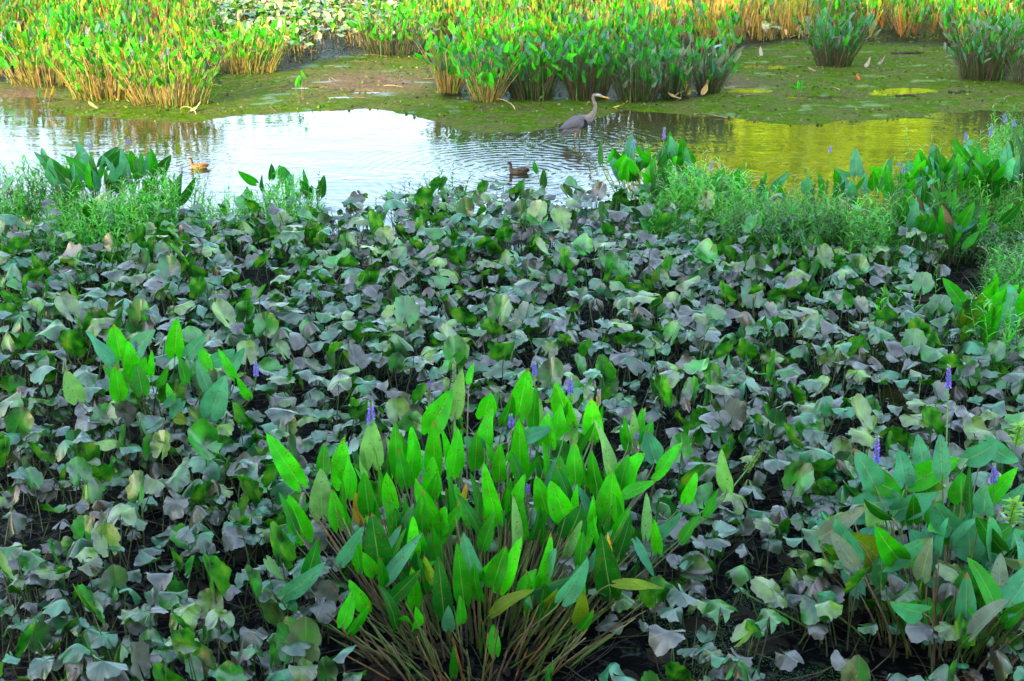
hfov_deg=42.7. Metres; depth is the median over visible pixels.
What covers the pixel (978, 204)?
spatterdock plant
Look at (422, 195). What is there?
spatterdock plant
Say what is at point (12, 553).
spatterdock plant
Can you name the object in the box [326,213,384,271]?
spatterdock plant
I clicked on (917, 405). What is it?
spatterdock plant
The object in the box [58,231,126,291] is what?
spatterdock plant
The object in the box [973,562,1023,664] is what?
spatterdock plant
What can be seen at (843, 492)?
spatterdock plant
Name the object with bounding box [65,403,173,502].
spatterdock plant
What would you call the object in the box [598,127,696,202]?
pickerelweed clump
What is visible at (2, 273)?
spatterdock plant
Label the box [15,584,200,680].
spatterdock plant
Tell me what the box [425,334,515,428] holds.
spatterdock plant
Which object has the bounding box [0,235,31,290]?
spatterdock plant
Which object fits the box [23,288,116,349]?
spatterdock plant
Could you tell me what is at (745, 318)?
spatterdock plant
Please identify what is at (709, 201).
spatterdock plant
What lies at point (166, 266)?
spatterdock plant
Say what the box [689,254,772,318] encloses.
spatterdock plant
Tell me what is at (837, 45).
pickerelweed clump
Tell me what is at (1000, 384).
spatterdock plant
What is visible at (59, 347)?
spatterdock plant
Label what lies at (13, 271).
spatterdock plant
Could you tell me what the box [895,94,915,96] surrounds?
driftwood
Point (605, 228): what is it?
spatterdock plant
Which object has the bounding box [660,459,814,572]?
spatterdock plant
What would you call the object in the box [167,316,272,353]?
spatterdock plant
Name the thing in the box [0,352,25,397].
spatterdock plant
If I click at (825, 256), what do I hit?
spatterdock plant
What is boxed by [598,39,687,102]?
pickerelweed clump
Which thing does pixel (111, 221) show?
spatterdock plant
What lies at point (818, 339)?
spatterdock plant
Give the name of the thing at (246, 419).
spatterdock plant
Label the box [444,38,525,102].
pickerelweed clump
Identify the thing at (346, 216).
spatterdock plant
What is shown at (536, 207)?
spatterdock plant
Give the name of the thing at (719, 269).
spatterdock plant
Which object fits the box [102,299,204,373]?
spatterdock plant
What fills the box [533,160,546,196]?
pickerelweed clump
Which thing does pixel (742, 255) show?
spatterdock plant
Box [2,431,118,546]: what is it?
spatterdock plant
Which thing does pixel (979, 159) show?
pickerelweed clump
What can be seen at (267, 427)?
spatterdock plant
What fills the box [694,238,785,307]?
spatterdock plant
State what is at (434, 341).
spatterdock plant
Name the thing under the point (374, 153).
water
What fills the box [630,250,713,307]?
spatterdock plant
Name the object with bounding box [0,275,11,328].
spatterdock plant
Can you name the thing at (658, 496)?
spatterdock plant
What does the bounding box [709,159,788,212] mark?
pickerelweed clump
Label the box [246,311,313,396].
spatterdock plant
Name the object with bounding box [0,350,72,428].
spatterdock plant
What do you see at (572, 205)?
spatterdock plant
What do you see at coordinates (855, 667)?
spatterdock plant
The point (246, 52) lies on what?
pickerelweed clump
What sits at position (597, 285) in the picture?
spatterdock plant
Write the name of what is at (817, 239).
spatterdock plant
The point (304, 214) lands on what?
spatterdock plant
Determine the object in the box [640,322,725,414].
spatterdock plant
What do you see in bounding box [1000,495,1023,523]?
leafy shoot
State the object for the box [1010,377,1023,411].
spatterdock plant
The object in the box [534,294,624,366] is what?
spatterdock plant
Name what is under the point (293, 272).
spatterdock plant
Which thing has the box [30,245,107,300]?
spatterdock plant
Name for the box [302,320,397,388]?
spatterdock plant
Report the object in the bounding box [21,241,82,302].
spatterdock plant
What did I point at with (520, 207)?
spatterdock plant
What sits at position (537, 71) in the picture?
pickerelweed clump
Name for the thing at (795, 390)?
spatterdock plant
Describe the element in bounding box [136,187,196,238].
spatterdock plant
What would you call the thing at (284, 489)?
spatterdock plant
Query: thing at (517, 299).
spatterdock plant
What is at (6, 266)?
spatterdock plant
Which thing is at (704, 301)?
spatterdock plant
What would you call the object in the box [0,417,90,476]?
spatterdock plant
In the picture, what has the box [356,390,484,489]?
spatterdock plant
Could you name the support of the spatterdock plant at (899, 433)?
on the ground
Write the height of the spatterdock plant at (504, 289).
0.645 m
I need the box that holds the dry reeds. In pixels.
[631,0,828,42]
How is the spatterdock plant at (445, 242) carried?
on the ground
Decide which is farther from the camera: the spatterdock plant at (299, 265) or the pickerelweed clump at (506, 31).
the pickerelweed clump at (506, 31)
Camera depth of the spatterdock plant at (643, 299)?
13.31 m
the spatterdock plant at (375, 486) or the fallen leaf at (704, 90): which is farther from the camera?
the fallen leaf at (704, 90)
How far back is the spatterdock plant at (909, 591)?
8.30 m
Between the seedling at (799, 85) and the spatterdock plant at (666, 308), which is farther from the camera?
the seedling at (799, 85)
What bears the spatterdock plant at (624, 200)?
on the ground
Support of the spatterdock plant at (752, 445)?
on the ground
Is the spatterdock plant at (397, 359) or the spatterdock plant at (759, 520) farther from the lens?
the spatterdock plant at (397, 359)
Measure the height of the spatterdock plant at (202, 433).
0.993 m
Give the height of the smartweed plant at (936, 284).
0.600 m
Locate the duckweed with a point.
(736, 619)
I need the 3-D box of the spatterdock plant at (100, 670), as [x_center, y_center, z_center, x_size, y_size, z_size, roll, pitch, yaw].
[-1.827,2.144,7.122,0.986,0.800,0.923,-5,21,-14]
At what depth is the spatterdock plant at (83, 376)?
11.36 m
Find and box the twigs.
[57,14,1007,122]
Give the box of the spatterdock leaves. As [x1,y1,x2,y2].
[0,0,1021,71]
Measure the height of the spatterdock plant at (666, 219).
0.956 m
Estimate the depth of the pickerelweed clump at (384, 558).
8.57 m
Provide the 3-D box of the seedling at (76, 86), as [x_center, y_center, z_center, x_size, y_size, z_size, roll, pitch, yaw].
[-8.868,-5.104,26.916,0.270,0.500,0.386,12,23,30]
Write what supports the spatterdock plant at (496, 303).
on the ground
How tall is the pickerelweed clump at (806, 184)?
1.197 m
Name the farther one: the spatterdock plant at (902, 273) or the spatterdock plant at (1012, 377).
the spatterdock plant at (902, 273)
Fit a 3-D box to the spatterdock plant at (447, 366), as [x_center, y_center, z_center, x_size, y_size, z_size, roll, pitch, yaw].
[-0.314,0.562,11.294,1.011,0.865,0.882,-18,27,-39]
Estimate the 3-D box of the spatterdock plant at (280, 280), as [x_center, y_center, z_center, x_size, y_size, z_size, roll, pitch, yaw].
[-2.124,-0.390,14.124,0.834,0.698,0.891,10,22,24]
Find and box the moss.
[4,3,1021,124]
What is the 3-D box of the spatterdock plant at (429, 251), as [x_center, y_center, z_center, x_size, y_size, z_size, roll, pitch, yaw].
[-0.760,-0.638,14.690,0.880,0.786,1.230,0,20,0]
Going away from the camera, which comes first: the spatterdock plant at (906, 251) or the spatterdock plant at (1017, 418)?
the spatterdock plant at (1017, 418)
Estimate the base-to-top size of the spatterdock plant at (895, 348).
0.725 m
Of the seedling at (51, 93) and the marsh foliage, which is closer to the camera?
the seedling at (51, 93)
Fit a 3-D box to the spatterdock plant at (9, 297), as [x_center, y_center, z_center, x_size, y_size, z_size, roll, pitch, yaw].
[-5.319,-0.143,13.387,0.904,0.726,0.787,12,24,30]
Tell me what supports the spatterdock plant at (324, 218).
on the ground
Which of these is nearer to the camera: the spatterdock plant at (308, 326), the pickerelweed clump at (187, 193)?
the spatterdock plant at (308, 326)
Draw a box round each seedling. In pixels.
[38,86,53,107]
[74,80,92,100]
[295,70,305,98]
[791,78,803,97]
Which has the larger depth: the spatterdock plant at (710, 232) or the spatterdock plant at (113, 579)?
the spatterdock plant at (710, 232)
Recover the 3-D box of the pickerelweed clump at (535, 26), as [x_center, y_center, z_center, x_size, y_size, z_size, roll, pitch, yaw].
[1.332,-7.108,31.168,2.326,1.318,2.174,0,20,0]
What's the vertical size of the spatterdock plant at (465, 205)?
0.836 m
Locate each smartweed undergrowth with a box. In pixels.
[0,149,485,286]
[624,102,1023,384]
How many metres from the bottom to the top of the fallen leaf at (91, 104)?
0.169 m
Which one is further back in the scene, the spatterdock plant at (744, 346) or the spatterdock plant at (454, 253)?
the spatterdock plant at (454, 253)
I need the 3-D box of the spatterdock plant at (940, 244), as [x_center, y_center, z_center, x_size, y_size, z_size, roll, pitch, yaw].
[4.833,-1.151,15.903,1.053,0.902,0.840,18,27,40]
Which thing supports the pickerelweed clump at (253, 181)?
on the ground
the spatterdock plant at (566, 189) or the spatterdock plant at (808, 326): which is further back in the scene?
the spatterdock plant at (566, 189)
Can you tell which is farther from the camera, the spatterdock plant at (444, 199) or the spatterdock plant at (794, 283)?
the spatterdock plant at (444, 199)
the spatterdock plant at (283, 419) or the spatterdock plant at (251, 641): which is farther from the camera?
the spatterdock plant at (283, 419)
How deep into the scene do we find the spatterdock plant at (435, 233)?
15.43 m
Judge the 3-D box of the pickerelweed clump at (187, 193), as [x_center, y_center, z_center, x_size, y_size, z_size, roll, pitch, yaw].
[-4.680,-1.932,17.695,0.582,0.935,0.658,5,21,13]
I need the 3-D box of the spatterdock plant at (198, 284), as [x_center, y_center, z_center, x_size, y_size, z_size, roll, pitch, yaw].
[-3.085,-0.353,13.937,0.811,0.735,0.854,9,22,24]
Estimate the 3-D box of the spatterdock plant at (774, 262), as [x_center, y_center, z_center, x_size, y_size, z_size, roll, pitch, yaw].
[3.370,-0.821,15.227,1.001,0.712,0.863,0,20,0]
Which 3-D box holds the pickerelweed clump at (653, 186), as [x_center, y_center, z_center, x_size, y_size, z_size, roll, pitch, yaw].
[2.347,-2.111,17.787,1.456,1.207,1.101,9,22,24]
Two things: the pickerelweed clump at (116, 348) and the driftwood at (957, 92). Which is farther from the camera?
the driftwood at (957, 92)
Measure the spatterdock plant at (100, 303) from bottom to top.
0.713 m
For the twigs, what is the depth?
29.45 m
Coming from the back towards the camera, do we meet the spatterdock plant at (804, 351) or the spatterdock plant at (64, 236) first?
the spatterdock plant at (64, 236)
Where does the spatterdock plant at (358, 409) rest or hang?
on the ground
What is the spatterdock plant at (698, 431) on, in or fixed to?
on the ground
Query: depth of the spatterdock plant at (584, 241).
14.97 m
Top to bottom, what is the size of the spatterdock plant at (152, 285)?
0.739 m
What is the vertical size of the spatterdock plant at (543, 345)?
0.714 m
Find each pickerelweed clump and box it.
[0,27,99,87]
[34,136,170,225]
[41,31,170,101]
[62,316,258,452]
[99,37,231,108]
[142,163,194,212]
[188,16,299,74]
[238,164,326,211]
[263,358,765,680]
[345,0,431,56]
[405,29,485,93]
[441,16,530,67]
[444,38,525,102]
[481,31,578,100]
[520,12,616,68]
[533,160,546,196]
[538,28,645,100]
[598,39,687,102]
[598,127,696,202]
[603,17,692,69]
[631,140,741,218]
[637,45,703,98]
[671,30,744,93]
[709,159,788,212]
[734,364,1023,680]
[791,7,880,67]
[801,145,864,225]
[833,148,951,217]
[878,174,1022,273]
[898,124,1022,215]
[939,9,1023,81]
[943,276,1023,354]
[952,113,1023,222]
[981,12,1023,84]
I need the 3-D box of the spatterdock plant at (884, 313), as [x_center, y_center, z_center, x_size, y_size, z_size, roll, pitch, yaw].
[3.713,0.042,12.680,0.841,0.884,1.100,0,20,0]
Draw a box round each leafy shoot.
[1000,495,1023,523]
[1007,420,1023,465]
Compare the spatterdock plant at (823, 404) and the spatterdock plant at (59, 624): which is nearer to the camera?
the spatterdock plant at (59, 624)
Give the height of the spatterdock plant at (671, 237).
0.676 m
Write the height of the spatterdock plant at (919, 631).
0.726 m
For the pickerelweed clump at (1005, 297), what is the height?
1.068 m
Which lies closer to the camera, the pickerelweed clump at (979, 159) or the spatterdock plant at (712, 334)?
the spatterdock plant at (712, 334)
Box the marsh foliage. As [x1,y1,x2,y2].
[0,0,1023,87]
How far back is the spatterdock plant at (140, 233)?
15.72 m
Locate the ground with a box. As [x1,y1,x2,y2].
[0,0,1023,680]
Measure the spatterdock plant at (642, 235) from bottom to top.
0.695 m
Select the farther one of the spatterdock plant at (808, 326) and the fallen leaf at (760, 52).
the fallen leaf at (760, 52)
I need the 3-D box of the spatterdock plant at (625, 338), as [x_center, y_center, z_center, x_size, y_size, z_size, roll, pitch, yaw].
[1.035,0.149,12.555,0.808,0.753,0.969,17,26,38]
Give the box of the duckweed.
[630,495,927,680]
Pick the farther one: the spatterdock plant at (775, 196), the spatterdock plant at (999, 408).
the spatterdock plant at (775, 196)
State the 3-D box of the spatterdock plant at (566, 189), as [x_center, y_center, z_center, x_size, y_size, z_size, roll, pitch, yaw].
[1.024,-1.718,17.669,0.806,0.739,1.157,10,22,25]
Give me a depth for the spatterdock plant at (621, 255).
14.52 m
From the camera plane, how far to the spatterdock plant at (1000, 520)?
9.02 m
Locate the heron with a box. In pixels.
[559,92,610,141]
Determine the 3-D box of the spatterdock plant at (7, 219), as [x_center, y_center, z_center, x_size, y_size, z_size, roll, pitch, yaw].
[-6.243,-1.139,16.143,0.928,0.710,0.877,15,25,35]
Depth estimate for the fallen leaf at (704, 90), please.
27.59 m
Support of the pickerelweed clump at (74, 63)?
on the water
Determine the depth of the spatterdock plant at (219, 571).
8.33 m
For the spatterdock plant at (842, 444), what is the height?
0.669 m
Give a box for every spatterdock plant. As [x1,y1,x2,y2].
[0,214,36,254]
[0,216,46,256]
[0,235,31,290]
[0,249,36,300]
[0,251,48,323]
[0,262,16,291]
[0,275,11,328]
[0,290,22,340]
[0,292,121,386]
[0,310,42,375]
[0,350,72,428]
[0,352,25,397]
[0,374,38,420]
[0,392,21,483]
[0,407,100,521]
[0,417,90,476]
[0,510,117,658]
[0,549,55,640]
[0,566,140,680]
[0,662,65,680]
[1,176,13,211]
[1,392,115,455]
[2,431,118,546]
[6,236,29,286]
[6,278,99,350]
[12,511,124,619]
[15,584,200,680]
[18,200,96,256]
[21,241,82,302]
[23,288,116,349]
[25,360,162,425]
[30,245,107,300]
[32,195,105,238]
[34,220,104,277]
[44,204,105,235]
[52,328,147,379]
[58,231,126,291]
[58,264,142,317]
[58,627,216,680]
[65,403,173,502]
[66,300,136,365]
[69,588,234,680]
[73,522,225,648]
[75,243,158,301]
[75,399,180,487]
[77,368,187,453]
[86,655,186,680]
[87,224,172,275]
[88,304,171,367]
[89,288,185,347]
[92,208,151,242]
[94,470,244,587]
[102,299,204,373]
[104,333,231,398]
[114,418,224,549]
[117,222,206,274]
[117,250,206,321]
[119,234,200,282]
[121,201,174,255]
[126,354,217,461]
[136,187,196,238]
[143,275,222,329]
[144,220,205,262]
[147,281,235,331]
[152,603,296,680]
[156,340,258,418]
[158,422,297,489]
[159,235,233,289]
[164,394,266,478]
[167,227,236,274]
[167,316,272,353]
[168,243,242,306]
[169,405,288,505]
[170,462,314,578]
[175,215,243,244]
[179,200,239,248]
[179,507,343,651]
[182,298,280,391]
[182,451,332,559]
[184,361,293,447]
[185,269,251,332]
[190,264,258,310]
[205,474,322,566]
[209,407,338,501]
[214,284,303,358]
[219,198,306,254]
[231,204,300,255]
[232,227,299,286]
[232,616,366,680]
[234,289,299,351]
[235,186,296,242]
[241,557,367,646]
[245,240,318,291]
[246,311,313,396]
[259,341,371,430]
[266,273,379,341]
[267,227,340,283]
[270,266,339,312]
[270,271,365,322]
[271,204,349,262]
[276,358,379,442]
[277,219,338,269]
[285,435,377,524]
[294,305,391,369]
[294,514,387,580]
[298,270,388,333]
[299,208,360,246]
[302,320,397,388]
[305,201,372,265]
[309,245,380,306]
[317,190,393,235]
[322,383,427,480]
[323,374,389,461]
[324,302,417,373]
[324,340,415,410]
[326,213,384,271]
[329,191,409,243]
[337,275,403,339]
[353,208,429,248]
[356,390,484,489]
[356,474,471,570]
[357,265,436,310]
[358,295,443,386]
[362,282,461,345]
[365,225,429,285]
[368,210,469,275]
[371,411,471,491]
[372,323,476,421]
[382,176,476,230]
[382,196,452,240]
[387,265,471,316]
[392,291,485,366]
[400,236,494,288]
[405,190,471,227]
[406,226,494,284]
[408,242,481,300]
[414,187,497,249]
[415,352,517,446]
[424,196,510,261]
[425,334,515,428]
[429,294,521,383]
[439,448,553,555]
[446,200,546,260]
[446,236,516,290]
[450,408,581,479]
[451,301,579,358]
[453,178,524,218]
[456,460,580,567]
[464,266,524,322]
[467,292,566,351]
[467,326,571,385]
[468,426,581,494]
[474,356,578,439]
[475,281,568,357]
[477,247,572,306]
[480,192,555,226]
[481,199,542,254]
[481,226,548,279]
[481,273,545,326]
[485,179,562,218]
[494,249,577,305]
[505,236,578,299]
[505,432,627,519]
[508,185,586,243]
[508,379,594,444]
[514,209,570,255]
[520,193,582,245]
[527,206,617,277]
[533,363,603,423]
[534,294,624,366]
[539,232,627,300]
[540,262,638,325]
[542,368,632,434]
[545,658,636,680]
[552,176,627,224]
[552,208,623,267]
[553,526,662,637]
[554,183,623,228]
[561,197,635,246]
[563,290,661,352]
[574,348,695,422]
[574,354,698,441]
[578,319,680,384]
[579,201,649,257]
[582,190,648,237]
[594,239,676,292]
[597,250,677,316]
[601,471,738,610]
[602,432,693,543]
[604,186,655,227]
[604,250,668,321]
[605,230,661,278]
[611,421,737,509]
[616,183,695,225]
[616,295,681,360]
[618,229,714,266]
[621,188,680,246]
[621,280,737,355]
[623,502,753,624]
[624,302,702,360]
[627,319,736,395]
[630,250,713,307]
[636,212,699,283]
[638,575,803,680]
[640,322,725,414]
[640,599,767,680]
[656,190,729,240]
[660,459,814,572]
[664,266,743,318]
[671,216,741,268]
[671,234,776,291]
[674,217,726,248]
[674,257,743,307]
[674,276,771,336]
[679,381,757,441]
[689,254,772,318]
[689,337,782,398]
[690,369,786,469]
[692,304,788,376]
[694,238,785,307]
[694,411,805,509]
[699,370,829,415]
[701,191,736,229]
[704,211,783,247]
[723,502,900,582]
[725,540,892,656]
[734,301,818,386]
[734,348,854,436]
[737,193,782,223]
[738,277,831,324]
[741,212,818,279]
[742,402,824,471]
[758,275,853,344]
[760,234,846,298]
[764,427,888,531]
[767,253,864,313]
[769,306,893,375]
[770,214,842,247]
[772,242,862,294]
[773,340,884,402]
[777,202,861,240]
[781,496,915,615]
[786,318,876,396]
[787,372,891,449]
[789,222,840,282]
[792,243,881,323]
[793,411,894,501]
[798,549,943,661]
[799,393,904,481]
[801,289,903,359]
[812,230,890,260]
[815,449,952,534]
[820,431,920,522]
[830,650,940,680]
[834,236,915,313]
[847,272,934,345]
[853,296,951,378]
[854,328,965,413]
[855,445,985,534]
[857,212,947,273]
[860,226,950,296]
[862,263,913,314]
[867,397,996,474]
[869,312,976,383]
[902,355,1006,439]
[905,562,1023,680]
[906,380,1007,468]
[911,504,1018,577]
[914,291,988,364]
[920,343,1009,406]
[921,405,1023,490]
[928,658,1023,680]
[933,197,1023,263]
[943,325,1023,395]
[947,305,1022,353]
[947,456,1023,526]
[968,412,1023,500]
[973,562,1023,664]
[977,361,1023,413]
[985,508,1023,571]
[990,351,1023,413]
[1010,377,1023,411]
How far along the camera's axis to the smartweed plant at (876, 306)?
13.11 m
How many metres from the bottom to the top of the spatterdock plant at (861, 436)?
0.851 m
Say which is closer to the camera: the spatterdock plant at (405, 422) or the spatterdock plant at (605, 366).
the spatterdock plant at (405, 422)
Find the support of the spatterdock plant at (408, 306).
on the ground
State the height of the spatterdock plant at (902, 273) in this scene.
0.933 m
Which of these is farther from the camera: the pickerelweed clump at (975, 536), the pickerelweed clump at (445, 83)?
the pickerelweed clump at (445, 83)
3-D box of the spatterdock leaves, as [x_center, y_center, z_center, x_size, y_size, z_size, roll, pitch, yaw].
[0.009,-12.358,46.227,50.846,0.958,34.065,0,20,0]
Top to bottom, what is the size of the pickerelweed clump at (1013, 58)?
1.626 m
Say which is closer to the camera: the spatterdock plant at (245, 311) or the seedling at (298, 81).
the spatterdock plant at (245, 311)
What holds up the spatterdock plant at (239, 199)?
on the ground
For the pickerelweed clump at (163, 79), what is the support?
on the water
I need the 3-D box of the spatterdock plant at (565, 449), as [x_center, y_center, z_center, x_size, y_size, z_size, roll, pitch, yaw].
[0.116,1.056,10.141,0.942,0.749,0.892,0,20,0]
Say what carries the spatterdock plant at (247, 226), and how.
on the ground
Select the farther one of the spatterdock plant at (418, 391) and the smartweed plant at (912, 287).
the smartweed plant at (912, 287)
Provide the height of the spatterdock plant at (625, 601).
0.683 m
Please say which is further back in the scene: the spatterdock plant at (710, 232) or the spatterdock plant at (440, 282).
the spatterdock plant at (710, 232)
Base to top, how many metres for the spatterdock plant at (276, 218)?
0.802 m
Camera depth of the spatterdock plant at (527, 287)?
13.31 m
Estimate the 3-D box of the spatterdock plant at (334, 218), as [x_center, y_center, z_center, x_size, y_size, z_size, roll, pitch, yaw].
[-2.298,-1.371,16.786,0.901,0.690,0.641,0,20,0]
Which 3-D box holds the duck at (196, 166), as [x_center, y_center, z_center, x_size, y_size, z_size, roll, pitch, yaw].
[-5.094,-2.875,21.305,0.405,0.207,0.149,1,20,3]
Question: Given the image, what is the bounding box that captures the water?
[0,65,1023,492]
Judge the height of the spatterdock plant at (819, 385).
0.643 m
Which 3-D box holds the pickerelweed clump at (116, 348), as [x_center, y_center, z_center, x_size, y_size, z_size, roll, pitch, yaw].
[-2.899,0.460,10.817,1.679,1.232,0.914,0,20,0]
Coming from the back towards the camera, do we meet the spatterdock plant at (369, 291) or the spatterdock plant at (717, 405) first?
the spatterdock plant at (369, 291)
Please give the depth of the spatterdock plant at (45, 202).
17.03 m
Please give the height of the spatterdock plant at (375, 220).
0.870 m
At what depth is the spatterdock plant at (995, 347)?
12.26 m
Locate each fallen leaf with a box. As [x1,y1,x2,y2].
[87,100,97,109]
[701,79,708,95]
[758,46,762,56]
[864,57,870,67]
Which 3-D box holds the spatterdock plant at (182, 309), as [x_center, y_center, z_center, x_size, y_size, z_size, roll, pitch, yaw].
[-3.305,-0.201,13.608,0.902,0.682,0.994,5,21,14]
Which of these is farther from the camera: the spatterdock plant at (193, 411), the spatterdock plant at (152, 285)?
the spatterdock plant at (152, 285)
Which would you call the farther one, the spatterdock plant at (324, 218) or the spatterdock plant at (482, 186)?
the spatterdock plant at (482, 186)
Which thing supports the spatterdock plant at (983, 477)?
on the ground
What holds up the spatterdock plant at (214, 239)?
on the ground
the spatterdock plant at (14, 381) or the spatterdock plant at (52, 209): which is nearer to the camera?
the spatterdock plant at (14, 381)
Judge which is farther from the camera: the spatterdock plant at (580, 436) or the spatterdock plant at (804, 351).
the spatterdock plant at (804, 351)
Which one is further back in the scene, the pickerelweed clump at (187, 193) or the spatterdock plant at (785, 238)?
the pickerelweed clump at (187, 193)
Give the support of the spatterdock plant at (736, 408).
on the ground
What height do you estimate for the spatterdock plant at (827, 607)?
0.728 m
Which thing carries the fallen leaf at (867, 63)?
on the ground
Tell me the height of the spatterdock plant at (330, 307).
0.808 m
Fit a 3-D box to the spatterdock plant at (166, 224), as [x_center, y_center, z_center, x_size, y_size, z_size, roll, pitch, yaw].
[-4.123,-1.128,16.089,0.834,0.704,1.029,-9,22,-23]
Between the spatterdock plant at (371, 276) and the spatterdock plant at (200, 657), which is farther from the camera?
the spatterdock plant at (371, 276)
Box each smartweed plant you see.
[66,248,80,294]
[870,284,886,354]
[891,289,902,333]
[907,266,920,307]
[932,264,941,315]
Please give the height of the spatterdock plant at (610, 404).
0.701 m
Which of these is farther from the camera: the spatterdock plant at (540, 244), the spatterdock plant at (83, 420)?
the spatterdock plant at (540, 244)
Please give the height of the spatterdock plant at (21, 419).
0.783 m
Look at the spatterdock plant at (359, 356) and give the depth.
11.72 m
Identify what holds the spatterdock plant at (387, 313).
on the ground
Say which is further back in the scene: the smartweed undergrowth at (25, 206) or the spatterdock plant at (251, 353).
the smartweed undergrowth at (25, 206)
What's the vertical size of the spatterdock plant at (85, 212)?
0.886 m
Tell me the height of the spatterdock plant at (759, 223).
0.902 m
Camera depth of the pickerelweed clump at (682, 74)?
27.15 m
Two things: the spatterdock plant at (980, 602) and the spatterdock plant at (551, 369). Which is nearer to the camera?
the spatterdock plant at (980, 602)
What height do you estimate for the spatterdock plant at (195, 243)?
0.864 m
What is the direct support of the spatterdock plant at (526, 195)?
on the ground
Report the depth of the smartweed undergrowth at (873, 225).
16.12 m
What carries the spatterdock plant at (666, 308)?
on the ground
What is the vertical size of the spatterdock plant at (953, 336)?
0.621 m
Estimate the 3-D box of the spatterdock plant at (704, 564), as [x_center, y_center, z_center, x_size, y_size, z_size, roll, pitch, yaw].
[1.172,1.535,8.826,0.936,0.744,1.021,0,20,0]
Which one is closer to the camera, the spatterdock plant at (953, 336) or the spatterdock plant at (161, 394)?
the spatterdock plant at (161, 394)
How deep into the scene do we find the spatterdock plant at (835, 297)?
13.37 m
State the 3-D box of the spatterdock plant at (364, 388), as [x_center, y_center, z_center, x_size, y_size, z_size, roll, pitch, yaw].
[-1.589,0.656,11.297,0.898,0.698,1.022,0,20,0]
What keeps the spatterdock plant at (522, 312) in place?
on the ground
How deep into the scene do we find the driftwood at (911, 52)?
33.52 m
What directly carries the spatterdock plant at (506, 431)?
on the ground
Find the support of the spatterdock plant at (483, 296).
on the ground
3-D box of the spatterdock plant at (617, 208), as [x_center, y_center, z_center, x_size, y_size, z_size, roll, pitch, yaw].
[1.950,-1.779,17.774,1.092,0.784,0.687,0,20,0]
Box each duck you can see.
[187,158,209,168]
[507,162,531,173]
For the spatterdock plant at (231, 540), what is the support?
on the ground
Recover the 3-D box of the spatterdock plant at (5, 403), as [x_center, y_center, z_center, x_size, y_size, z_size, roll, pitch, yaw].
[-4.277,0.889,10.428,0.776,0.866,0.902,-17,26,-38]
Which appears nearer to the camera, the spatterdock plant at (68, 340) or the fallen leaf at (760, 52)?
the spatterdock plant at (68, 340)
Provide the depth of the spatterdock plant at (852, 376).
11.94 m
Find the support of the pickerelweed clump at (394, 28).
on the water
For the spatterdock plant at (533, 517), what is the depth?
9.33 m
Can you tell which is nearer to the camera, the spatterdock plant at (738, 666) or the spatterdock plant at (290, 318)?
the spatterdock plant at (738, 666)
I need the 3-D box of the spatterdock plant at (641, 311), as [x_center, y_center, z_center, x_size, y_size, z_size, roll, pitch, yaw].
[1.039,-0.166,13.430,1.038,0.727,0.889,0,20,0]
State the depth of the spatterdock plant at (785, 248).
15.20 m
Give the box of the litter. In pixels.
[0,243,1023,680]
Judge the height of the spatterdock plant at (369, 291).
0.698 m
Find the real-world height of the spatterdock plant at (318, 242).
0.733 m
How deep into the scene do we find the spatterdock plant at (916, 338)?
11.98 m
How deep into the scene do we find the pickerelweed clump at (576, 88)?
26.86 m
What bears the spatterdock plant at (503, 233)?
on the ground
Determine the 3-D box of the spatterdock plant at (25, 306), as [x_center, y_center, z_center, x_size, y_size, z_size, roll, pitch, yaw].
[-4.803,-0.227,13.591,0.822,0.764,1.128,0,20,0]
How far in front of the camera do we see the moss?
28.48 m
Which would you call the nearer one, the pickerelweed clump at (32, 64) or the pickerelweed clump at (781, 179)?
the pickerelweed clump at (781, 179)
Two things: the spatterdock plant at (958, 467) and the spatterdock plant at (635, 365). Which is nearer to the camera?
the spatterdock plant at (958, 467)
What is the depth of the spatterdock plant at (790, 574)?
8.79 m
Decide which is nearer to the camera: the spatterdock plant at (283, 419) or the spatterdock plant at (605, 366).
the spatterdock plant at (283, 419)
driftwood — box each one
[891,51,923,53]
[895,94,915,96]
[948,90,965,93]
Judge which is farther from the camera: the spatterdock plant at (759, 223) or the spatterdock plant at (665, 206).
the spatterdock plant at (665, 206)
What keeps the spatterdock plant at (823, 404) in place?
on the ground
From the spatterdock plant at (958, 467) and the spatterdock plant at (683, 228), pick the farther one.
the spatterdock plant at (683, 228)
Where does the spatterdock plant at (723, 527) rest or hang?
on the ground
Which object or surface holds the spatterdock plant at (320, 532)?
on the ground
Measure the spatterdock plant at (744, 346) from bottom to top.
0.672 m
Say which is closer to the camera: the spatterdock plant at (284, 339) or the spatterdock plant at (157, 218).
the spatterdock plant at (284, 339)
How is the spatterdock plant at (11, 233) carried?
on the ground
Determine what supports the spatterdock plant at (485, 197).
on the ground
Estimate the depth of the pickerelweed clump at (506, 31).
30.89 m
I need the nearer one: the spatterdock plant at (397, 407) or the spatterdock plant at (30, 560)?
the spatterdock plant at (30, 560)
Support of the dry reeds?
on the water
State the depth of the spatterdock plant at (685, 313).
13.31 m
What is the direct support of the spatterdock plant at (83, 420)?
on the ground
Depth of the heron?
23.04 m
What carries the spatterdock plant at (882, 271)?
on the ground
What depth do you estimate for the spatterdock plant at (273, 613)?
8.29 m
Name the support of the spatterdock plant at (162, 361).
on the ground
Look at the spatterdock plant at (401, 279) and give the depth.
14.35 m
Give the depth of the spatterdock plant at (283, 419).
10.37 m
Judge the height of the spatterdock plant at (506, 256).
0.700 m
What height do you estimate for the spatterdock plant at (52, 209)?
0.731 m
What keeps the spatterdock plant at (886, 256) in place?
on the ground

